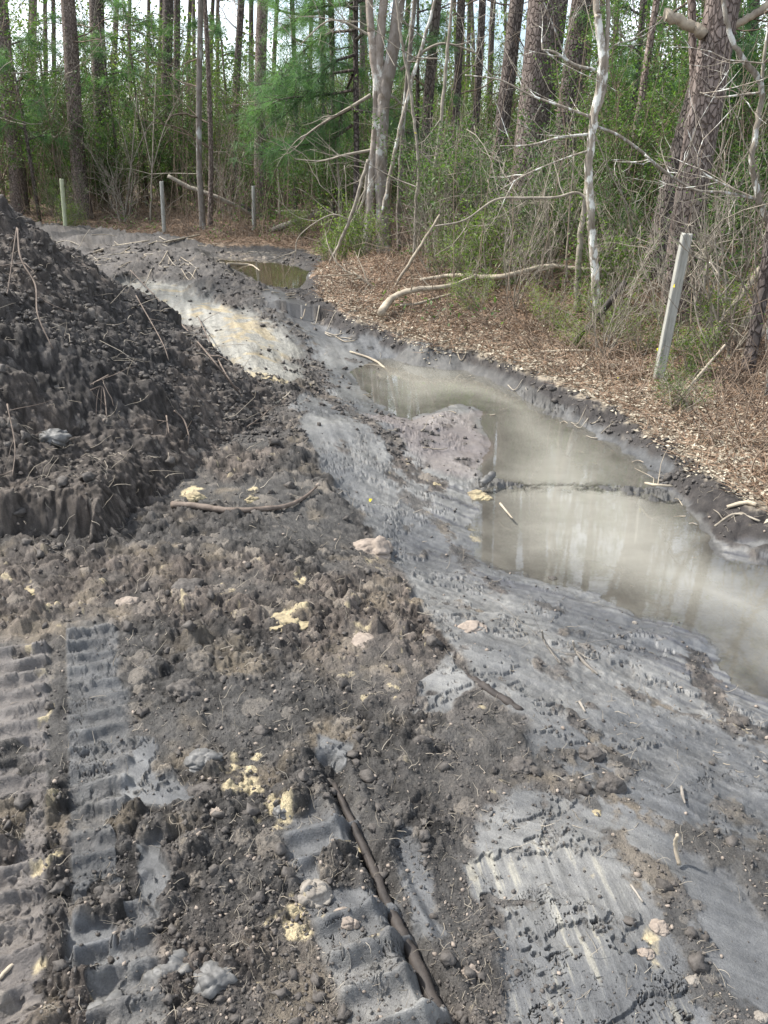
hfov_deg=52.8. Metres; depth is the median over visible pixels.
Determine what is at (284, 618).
clay lump
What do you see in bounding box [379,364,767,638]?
water
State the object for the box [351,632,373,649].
earth clod
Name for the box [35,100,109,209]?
shrub
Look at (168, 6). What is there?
pine tree
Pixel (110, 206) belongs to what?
shrub
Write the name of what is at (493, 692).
muddy log
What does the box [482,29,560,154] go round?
shrub
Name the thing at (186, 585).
earth clod
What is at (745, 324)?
dead trunk
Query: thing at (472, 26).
pine tree
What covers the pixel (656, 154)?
shrub
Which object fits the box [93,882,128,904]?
earth clod
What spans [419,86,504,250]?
sapling
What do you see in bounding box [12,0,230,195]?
shrub
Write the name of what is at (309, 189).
shrub
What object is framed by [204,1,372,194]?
shrub
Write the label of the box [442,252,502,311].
shrub
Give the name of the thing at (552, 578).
earth clod
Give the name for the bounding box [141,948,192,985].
earth clod
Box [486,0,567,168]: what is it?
pine tree
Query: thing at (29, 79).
shrub
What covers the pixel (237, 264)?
fallen stick
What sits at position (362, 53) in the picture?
pine tree
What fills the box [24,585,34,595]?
clay lump
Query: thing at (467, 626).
earth clod
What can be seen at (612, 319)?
shrub
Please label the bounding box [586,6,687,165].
shrub
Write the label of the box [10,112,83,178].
sapling
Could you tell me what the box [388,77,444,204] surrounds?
shrub
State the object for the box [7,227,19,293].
root
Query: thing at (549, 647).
white twig
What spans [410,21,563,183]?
shrub
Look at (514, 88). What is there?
pine tree
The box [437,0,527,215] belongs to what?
pine tree
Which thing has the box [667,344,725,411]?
stick
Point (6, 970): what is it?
pale stick
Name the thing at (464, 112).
shrub
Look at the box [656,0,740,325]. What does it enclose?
pine tree
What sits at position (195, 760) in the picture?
earth clod
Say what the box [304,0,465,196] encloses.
shrub
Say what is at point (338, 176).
sapling
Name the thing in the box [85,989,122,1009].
earth clod
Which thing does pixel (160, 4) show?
pine tree
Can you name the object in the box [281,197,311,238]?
shrub
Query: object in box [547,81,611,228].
shrub
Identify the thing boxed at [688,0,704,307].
slender tree
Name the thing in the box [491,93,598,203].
shrub
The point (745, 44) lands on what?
young pine
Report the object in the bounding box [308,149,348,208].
shrub
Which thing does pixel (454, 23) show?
pine tree
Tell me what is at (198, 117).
pine tree
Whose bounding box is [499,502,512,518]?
pale stick
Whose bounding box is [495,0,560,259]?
pine tree
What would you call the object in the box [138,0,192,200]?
pine tree
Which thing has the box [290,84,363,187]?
shrub
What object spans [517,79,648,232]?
shrub
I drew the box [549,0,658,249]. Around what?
pine tree
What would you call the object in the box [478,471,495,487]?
muddy log
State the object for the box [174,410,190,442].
root
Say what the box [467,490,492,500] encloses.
clay lump
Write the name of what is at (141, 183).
shrub
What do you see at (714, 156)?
shrub
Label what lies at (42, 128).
shrub
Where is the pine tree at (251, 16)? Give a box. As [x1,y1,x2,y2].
[240,3,253,188]
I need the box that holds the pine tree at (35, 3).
[28,0,58,182]
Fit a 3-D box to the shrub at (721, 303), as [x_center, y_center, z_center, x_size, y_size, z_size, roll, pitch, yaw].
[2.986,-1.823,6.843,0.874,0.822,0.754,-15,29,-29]
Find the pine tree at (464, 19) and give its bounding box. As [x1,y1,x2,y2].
[425,0,488,70]
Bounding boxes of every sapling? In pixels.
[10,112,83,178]
[103,72,166,214]
[118,50,190,220]
[238,51,303,219]
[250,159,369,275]
[295,87,369,235]
[298,148,394,254]
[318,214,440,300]
[381,0,442,214]
[385,0,477,258]
[415,0,465,253]
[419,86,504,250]
[434,143,592,312]
[442,99,509,220]
[448,124,534,267]
[450,0,732,322]
[524,94,629,295]
[566,131,661,290]
[613,0,767,360]
[673,96,767,301]
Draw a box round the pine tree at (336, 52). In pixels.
[272,0,366,209]
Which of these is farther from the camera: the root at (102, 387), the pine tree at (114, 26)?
the pine tree at (114, 26)
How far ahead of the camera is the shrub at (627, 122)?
9.53 m
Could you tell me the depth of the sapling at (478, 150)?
11.29 m
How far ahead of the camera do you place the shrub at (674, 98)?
21.15 m
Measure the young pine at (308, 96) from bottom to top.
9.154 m
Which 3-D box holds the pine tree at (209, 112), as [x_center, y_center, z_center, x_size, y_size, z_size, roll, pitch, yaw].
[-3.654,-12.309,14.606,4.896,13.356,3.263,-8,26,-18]
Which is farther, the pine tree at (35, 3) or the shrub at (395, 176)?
the pine tree at (35, 3)
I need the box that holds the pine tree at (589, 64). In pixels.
[582,12,593,105]
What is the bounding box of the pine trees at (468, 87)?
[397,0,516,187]
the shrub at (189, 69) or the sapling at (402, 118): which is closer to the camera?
the sapling at (402, 118)
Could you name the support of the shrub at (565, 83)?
on the ground
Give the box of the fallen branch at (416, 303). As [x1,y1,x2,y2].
[400,293,451,306]
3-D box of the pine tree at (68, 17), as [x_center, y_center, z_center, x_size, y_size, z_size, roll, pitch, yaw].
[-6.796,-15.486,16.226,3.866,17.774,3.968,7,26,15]
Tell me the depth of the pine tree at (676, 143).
9.03 m
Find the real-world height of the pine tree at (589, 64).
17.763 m
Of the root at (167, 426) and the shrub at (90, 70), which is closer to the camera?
the root at (167, 426)
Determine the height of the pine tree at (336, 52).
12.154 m
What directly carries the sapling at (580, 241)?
on the ground
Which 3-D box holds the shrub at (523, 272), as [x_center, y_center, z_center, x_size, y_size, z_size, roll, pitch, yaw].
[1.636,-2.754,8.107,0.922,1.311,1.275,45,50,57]
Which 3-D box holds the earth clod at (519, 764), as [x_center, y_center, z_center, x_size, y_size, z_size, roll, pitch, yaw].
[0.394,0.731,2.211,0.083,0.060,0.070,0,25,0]
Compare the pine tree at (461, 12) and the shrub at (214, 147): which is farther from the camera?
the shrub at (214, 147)
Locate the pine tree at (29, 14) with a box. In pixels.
[25,0,37,47]
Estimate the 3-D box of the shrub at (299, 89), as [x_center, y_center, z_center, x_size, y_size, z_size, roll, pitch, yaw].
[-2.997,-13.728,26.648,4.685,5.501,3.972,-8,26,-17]
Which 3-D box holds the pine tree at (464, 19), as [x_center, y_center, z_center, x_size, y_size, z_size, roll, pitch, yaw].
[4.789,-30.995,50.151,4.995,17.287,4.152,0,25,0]
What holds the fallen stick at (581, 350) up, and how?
on the ground
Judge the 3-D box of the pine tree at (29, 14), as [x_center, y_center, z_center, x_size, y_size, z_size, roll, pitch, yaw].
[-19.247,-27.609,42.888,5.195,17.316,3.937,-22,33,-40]
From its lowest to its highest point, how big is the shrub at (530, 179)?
2.283 m
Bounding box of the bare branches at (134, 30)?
[0,0,767,308]
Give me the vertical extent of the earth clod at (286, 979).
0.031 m
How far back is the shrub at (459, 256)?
9.36 m
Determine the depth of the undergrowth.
12.68 m
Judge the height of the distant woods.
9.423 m
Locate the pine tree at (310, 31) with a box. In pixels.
[308,1,312,120]
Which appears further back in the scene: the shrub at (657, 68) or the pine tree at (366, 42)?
the pine tree at (366, 42)
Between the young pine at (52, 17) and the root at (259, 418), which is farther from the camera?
the young pine at (52, 17)
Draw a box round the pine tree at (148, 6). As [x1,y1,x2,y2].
[139,0,158,183]
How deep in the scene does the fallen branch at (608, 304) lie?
7.12 m
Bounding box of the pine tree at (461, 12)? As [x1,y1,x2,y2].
[443,0,522,220]
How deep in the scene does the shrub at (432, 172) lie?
10.50 m
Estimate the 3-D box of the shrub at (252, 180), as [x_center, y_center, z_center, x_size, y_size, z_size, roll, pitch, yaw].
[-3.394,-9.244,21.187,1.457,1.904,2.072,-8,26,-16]
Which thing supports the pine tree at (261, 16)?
on the ground
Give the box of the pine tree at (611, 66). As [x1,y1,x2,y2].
[592,1,618,120]
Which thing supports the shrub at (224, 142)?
on the ground
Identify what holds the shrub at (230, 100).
on the ground
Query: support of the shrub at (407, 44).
on the ground
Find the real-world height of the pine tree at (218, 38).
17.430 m
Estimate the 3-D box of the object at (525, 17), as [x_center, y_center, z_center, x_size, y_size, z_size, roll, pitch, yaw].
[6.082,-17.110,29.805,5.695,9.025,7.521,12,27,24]
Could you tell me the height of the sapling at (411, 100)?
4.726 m
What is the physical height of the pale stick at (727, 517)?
0.075 m
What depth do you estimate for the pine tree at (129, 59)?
36.07 m
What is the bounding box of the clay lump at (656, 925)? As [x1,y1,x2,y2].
[649,918,670,936]
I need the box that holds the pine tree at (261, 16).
[214,0,267,214]
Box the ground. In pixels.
[0,162,767,1023]
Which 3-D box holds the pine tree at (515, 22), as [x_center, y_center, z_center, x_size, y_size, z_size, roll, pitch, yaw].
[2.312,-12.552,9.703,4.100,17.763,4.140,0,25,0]
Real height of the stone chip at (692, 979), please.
0.022 m
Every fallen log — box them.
[167,174,262,220]
[241,202,265,219]
[271,208,330,231]
[276,209,319,214]
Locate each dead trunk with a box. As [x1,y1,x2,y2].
[594,190,611,274]
[709,264,759,337]
[723,309,751,347]
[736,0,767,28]
[740,321,766,358]
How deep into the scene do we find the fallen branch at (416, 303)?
8.57 m
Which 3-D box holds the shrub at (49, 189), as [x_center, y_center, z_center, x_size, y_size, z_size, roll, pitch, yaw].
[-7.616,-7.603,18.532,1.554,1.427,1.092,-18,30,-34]
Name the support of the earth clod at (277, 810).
on the ground
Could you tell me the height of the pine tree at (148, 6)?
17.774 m
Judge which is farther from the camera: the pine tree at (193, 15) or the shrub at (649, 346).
the pine tree at (193, 15)
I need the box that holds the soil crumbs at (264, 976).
[0,212,767,1023]
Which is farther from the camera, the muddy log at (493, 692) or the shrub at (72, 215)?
the shrub at (72, 215)
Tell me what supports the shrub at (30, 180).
on the ground
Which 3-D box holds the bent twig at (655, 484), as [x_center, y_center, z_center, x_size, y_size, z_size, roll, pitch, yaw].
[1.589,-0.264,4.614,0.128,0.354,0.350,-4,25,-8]
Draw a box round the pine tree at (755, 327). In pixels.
[740,218,767,373]
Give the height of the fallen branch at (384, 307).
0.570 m
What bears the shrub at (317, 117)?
on the ground
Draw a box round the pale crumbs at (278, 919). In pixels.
[0,211,767,1023]
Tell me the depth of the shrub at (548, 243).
8.73 m
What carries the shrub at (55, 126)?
on the ground
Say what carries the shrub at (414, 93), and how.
on the ground
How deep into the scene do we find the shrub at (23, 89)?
29.21 m
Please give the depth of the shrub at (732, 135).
20.82 m
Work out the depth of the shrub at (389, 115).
18.53 m
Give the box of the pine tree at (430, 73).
[397,0,520,227]
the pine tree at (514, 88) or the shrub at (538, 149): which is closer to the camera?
the shrub at (538, 149)
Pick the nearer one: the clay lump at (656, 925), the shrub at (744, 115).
the clay lump at (656, 925)
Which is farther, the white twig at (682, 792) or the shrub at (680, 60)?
the shrub at (680, 60)
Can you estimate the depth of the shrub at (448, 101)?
24.26 m
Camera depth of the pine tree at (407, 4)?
28.75 m
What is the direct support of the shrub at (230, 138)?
on the ground
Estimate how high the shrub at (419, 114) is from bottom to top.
2.569 m
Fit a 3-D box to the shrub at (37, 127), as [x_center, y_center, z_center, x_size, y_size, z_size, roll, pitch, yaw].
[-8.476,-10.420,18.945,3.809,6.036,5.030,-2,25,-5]
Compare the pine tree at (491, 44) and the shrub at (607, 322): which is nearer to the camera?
the shrub at (607, 322)
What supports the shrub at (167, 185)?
on the ground
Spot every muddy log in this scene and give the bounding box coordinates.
[465,673,523,710]
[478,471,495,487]
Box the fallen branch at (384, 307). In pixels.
[377,260,475,316]
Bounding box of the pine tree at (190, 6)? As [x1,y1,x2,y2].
[186,0,191,107]
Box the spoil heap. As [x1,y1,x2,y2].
[0,194,287,543]
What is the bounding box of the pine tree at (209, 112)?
[137,0,212,226]
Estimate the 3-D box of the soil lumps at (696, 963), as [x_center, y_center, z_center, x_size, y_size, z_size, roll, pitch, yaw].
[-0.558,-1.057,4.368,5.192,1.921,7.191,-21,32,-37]
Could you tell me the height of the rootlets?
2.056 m
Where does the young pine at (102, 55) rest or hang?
on the ground
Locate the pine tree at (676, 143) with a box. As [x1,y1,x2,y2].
[640,0,767,282]
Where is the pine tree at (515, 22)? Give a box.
[486,0,523,243]
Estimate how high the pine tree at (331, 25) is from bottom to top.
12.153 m
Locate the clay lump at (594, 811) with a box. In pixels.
[592,809,600,816]
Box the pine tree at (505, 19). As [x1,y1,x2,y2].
[466,0,525,37]
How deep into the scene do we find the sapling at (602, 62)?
7.09 m
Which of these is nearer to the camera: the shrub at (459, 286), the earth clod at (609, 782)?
the earth clod at (609, 782)
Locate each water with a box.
[215,258,309,288]
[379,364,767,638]
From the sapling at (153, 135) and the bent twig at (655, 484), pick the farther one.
the sapling at (153, 135)
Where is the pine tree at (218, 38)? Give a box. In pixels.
[213,1,245,180]
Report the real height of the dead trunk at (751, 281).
0.823 m
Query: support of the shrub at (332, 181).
on the ground
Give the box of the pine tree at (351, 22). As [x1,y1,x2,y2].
[348,0,352,84]
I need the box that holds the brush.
[0,0,767,489]
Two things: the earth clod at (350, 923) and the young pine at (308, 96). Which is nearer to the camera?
the earth clod at (350, 923)
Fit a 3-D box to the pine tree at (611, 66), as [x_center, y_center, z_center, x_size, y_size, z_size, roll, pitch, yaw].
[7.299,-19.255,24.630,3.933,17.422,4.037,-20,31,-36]
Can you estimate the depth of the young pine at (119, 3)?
20.80 m
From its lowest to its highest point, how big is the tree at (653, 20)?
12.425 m
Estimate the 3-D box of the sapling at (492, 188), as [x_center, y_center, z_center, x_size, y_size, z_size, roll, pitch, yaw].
[1.490,-4.059,10.239,1.412,1.916,0.797,-3,25,-6]
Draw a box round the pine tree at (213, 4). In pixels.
[209,0,214,101]
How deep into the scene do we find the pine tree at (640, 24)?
22.02 m
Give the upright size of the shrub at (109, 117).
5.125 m
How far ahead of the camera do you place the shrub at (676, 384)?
5.54 m
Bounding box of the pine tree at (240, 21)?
[209,0,255,202]
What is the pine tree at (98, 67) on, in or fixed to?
on the ground
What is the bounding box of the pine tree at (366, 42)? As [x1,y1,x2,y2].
[364,2,367,93]
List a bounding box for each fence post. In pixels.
[59,179,67,225]
[159,181,165,232]
[252,186,255,229]
[652,232,692,380]
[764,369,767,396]
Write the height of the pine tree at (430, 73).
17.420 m
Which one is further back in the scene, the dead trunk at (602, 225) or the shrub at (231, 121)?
the shrub at (231, 121)
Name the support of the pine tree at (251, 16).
on the ground
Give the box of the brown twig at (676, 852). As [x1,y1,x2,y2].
[673,833,681,865]
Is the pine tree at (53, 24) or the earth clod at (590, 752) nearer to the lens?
the earth clod at (590, 752)
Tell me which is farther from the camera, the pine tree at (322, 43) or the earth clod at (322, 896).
the pine tree at (322, 43)
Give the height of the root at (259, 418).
0.068 m
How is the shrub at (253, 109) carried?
on the ground
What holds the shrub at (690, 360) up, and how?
on the ground
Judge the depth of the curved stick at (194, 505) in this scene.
3.77 m
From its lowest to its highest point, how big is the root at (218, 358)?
0.269 m
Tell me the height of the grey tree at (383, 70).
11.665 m
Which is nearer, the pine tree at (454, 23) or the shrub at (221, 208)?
the shrub at (221, 208)
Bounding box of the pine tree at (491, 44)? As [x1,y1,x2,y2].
[486,0,520,144]
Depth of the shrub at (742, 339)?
6.19 m
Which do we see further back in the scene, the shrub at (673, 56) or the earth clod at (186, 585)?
the shrub at (673, 56)
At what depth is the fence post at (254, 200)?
16.37 m
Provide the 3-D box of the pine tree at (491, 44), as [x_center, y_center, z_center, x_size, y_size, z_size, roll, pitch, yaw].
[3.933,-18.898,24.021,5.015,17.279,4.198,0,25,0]
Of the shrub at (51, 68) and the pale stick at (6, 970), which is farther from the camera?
the shrub at (51, 68)
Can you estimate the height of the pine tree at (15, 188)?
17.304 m
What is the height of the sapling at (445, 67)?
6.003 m
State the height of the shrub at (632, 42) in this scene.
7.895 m
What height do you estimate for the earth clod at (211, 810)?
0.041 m
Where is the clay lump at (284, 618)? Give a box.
[269,611,308,631]
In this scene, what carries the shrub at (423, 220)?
on the ground
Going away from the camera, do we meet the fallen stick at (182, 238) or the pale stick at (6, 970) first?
the pale stick at (6, 970)
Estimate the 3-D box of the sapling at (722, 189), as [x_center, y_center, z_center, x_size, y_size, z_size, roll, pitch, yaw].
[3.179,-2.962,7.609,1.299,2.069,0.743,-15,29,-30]
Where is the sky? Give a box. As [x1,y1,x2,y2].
[8,0,766,154]
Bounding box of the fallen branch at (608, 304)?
[571,281,627,343]
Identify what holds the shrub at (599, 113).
on the ground
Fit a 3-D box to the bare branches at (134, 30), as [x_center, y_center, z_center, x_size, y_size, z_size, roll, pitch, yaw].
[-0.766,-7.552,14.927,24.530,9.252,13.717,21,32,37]
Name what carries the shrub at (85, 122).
on the ground
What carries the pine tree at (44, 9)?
on the ground
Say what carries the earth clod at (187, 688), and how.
on the ground
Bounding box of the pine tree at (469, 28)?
[464,0,475,105]
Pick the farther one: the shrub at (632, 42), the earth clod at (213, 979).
the shrub at (632, 42)
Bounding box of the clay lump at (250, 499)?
[244,496,258,502]
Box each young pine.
[0,28,77,221]
[13,10,91,174]
[35,0,183,208]
[78,0,181,207]
[173,0,272,171]
[220,0,456,243]
[271,0,378,218]
[361,0,468,226]
[569,0,697,232]
[673,0,767,149]
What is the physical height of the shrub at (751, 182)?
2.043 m
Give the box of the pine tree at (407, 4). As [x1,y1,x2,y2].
[374,0,410,186]
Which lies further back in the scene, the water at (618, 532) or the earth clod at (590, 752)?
the water at (618, 532)
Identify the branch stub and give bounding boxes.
[663,8,707,39]
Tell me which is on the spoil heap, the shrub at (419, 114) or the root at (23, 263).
the root at (23, 263)
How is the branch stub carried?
attached to the pine tree at (714, 24)
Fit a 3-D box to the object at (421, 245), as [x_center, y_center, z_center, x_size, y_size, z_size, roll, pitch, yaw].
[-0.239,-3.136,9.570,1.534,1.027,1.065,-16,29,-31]
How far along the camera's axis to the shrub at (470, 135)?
20.26 m
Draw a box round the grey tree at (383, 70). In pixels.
[242,0,490,255]
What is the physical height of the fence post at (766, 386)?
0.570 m
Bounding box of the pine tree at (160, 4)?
[154,0,162,142]
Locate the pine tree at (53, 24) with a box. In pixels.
[18,0,55,80]
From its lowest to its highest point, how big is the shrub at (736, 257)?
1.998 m
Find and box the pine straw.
[21,206,767,511]
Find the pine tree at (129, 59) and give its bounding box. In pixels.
[127,0,133,183]
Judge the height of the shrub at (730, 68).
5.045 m
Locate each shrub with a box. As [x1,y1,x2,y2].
[0,0,74,194]
[0,0,84,202]
[0,0,114,216]
[0,1,55,197]
[0,36,126,206]
[0,40,111,196]
[0,41,36,193]
[1,2,54,138]
[2,59,64,201]
[11,0,220,213]
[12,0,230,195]
[12,14,90,149]
[13,0,137,207]
[13,53,87,200]
[15,0,160,157]
[30,164,91,223]
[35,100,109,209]
[44,65,136,213]
[50,189,87,225]
[57,125,158,222]
[77,0,286,208]
[88,1,226,207]
[91,142,134,212]
[108,2,231,195]
[108,40,191,193]
[109,87,160,204]
[123,73,244,206]
[133,92,203,209]
[145,16,247,172]
[147,19,300,209]
[176,52,279,201]
[178,47,273,206]
[178,114,259,219]
[179,17,284,200]
[181,43,320,197]
[191,38,288,196]
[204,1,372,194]
[212,45,321,179]
[213,33,293,191]
[234,136,275,209]
[237,103,303,206]
[246,34,350,165]
[256,61,360,222]
[265,28,415,206]
[275,26,420,224]
[278,117,306,200]
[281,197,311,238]
[288,43,399,156]
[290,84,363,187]
[297,0,500,146]
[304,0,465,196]
[304,219,350,260]
[307,9,453,166]
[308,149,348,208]
[310,191,371,260]
[316,2,467,200]
[323,186,395,257]
[328,34,452,215]
[334,41,464,208]
[334,74,508,249]
[340,61,431,206]
[370,88,523,259]
[374,0,521,136]
[376,110,503,274]
[387,90,520,262]
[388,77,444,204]
[395,47,519,176]
[398,31,521,190]
[399,31,462,154]
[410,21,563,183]
[413,39,483,194]
[421,215,512,288]
[424,194,559,289]
[432,76,517,208]
[436,84,602,285]
[436,168,541,280]
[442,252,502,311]
[444,82,514,154]
[449,13,602,170]
[461,109,512,228]
[474,184,575,311]
[476,72,599,246]
[478,4,688,263]
[479,129,635,271]
[480,104,606,290]
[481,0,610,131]
[481,14,661,214]
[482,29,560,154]
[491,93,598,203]
[514,273,582,331]
[517,39,627,175]
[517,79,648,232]
[523,43,617,155]
[531,0,758,267]
[533,0,756,249]
[540,192,664,313]
[542,302,617,348]
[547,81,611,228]
[549,206,685,357]
[551,143,666,292]
[561,0,700,135]
[567,0,760,154]
[568,275,665,335]
[582,0,767,225]
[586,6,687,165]
[589,0,764,153]
[596,39,767,361]
[603,76,677,194]
[604,0,767,267]
[609,0,765,142]
[609,104,676,226]
[610,299,694,356]
[617,113,767,344]
[644,95,735,187]
[644,353,724,410]
[653,0,767,254]
[655,53,712,203]
[655,105,767,317]
[655,299,729,375]
[674,260,760,349]
[679,2,767,269]
[714,80,766,166]
[715,71,765,179]
[716,108,767,252]
[729,0,767,207]
[730,0,767,170]
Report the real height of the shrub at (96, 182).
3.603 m
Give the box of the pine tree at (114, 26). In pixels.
[111,1,136,159]
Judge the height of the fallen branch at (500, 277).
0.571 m
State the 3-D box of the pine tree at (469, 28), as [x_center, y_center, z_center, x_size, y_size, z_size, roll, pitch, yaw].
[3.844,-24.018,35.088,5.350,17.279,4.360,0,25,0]
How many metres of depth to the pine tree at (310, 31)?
32.51 m
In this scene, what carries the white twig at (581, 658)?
on the ground
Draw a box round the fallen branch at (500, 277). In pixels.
[420,244,625,281]
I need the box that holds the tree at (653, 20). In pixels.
[603,0,699,266]
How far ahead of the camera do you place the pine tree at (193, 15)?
37.66 m
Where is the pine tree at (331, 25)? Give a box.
[259,0,424,231]
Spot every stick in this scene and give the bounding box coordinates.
[0,963,13,980]
[93,240,149,252]
[164,234,199,242]
[170,486,317,512]
[226,263,258,269]
[350,351,385,368]
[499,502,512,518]
[541,349,590,352]
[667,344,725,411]
[714,513,759,526]
[727,500,757,508]
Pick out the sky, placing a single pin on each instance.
(143, 9)
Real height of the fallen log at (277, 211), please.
0.136 m
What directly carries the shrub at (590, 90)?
on the ground
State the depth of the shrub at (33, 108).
25.91 m
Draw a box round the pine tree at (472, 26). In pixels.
[471,0,474,107]
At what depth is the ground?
2.48 m
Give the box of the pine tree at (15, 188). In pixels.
[0,0,30,213]
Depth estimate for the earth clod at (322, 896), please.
1.80 m
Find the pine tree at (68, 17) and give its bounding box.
[55,0,117,219]
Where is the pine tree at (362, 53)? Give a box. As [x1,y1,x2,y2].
[359,2,364,150]
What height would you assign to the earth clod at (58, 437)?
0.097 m
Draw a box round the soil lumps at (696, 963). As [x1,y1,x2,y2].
[0,243,765,1023]
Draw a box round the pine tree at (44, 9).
[43,1,51,177]
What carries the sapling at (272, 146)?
on the ground
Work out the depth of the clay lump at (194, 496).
3.90 m
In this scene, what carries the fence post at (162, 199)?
on the ground
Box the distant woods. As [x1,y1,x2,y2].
[3,0,765,195]
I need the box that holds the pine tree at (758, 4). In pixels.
[698,0,759,236]
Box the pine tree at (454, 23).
[447,0,455,62]
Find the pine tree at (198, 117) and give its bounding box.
[146,0,205,228]
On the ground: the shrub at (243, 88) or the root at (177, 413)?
the shrub at (243, 88)
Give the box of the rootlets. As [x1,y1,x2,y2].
[0,216,767,1023]
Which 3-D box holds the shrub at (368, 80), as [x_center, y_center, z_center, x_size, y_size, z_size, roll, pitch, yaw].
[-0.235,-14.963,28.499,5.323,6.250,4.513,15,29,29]
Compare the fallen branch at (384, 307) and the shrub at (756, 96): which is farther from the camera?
the shrub at (756, 96)
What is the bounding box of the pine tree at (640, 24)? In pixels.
[635,0,645,199]
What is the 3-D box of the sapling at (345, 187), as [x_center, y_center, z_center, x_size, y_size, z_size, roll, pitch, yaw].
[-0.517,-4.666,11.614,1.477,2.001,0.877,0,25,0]
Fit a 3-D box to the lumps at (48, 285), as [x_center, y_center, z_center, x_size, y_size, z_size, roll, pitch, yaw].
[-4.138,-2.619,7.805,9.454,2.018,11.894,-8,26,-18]
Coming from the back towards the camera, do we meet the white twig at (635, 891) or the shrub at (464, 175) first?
the shrub at (464, 175)
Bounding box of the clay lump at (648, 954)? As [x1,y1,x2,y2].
[636,947,654,960]
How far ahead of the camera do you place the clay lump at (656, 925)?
1.74 m
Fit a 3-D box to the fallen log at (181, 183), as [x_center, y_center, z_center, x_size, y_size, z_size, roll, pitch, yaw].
[-3.635,-7.064,17.738,2.412,1.266,0.618,-11,27,-23]
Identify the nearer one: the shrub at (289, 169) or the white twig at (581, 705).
the white twig at (581, 705)
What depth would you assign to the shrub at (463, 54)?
28.83 m
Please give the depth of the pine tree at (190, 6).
39.63 m
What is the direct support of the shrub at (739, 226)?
on the ground
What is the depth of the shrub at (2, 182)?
17.58 m
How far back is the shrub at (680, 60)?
20.53 m
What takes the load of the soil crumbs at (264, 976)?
on the ground
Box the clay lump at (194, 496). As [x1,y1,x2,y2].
[183,491,206,501]
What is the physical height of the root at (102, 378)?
0.167 m
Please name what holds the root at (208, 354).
on the ground
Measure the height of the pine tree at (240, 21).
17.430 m
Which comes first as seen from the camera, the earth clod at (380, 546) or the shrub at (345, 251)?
the earth clod at (380, 546)
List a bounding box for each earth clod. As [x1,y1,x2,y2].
[38,428,71,447]
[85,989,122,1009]
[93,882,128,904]
[114,596,139,606]
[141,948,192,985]
[166,678,200,699]
[171,578,203,592]
[183,748,223,772]
[186,782,212,798]
[192,959,237,998]
[209,807,220,814]
[273,804,290,819]
[278,970,288,982]
[297,878,333,908]
[333,907,360,929]
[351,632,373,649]
[353,535,392,559]
[457,620,487,633]
[460,963,478,976]
[508,756,532,774]
[548,576,557,580]
[578,744,606,761]
[596,772,627,793]
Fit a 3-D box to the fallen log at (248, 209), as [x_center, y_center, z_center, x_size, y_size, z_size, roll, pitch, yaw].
[-3.000,-7.009,18.361,0.865,0.651,0.229,0,25,0]
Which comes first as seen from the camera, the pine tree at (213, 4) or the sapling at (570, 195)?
the sapling at (570, 195)
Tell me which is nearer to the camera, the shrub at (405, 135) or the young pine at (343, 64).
the young pine at (343, 64)
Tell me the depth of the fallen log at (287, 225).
16.34 m
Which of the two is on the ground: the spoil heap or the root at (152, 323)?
the spoil heap
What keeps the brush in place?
on the ground
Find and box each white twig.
[459,556,614,673]
[572,640,608,674]
[578,700,585,711]
[630,884,643,902]
[680,785,685,803]
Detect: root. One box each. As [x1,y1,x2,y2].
[0,228,75,348]
[2,399,53,475]
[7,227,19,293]
[82,383,106,416]
[90,366,134,401]
[130,270,239,390]
[135,284,172,359]
[157,415,169,433]
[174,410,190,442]
[189,311,241,396]
[247,405,276,427]
[332,782,448,1023]
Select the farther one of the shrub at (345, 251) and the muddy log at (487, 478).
the shrub at (345, 251)
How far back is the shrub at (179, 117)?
19.26 m
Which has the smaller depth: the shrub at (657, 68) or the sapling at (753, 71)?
the sapling at (753, 71)
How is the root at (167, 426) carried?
on the spoil heap
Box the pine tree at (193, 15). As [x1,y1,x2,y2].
[189,0,195,179]
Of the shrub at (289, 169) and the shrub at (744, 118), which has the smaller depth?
the shrub at (744, 118)
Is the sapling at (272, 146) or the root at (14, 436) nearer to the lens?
the root at (14, 436)
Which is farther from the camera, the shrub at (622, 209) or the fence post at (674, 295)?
the shrub at (622, 209)
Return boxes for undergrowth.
[0,0,767,329]
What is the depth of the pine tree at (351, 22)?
30.73 m
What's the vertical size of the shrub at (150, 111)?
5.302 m
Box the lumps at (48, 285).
[0,210,734,493]
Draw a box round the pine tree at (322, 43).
[316,0,324,191]
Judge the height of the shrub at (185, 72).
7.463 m
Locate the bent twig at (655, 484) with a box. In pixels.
[635,444,672,486]
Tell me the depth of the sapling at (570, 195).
8.33 m
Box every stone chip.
[685,974,699,984]
[754,1010,767,1023]
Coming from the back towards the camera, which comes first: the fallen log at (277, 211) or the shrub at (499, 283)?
the fallen log at (277, 211)
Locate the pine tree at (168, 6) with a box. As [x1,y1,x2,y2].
[131,0,174,200]
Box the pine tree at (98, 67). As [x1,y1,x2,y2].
[56,0,109,206]
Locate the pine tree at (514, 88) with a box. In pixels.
[507,18,526,188]
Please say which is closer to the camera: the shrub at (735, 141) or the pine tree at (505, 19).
the shrub at (735, 141)
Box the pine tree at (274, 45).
[272,0,279,185]
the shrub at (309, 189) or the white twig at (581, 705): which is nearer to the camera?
the white twig at (581, 705)
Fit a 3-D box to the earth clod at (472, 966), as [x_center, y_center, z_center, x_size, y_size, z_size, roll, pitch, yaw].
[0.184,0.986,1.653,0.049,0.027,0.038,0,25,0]
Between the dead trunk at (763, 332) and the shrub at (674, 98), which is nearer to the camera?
the dead trunk at (763, 332)

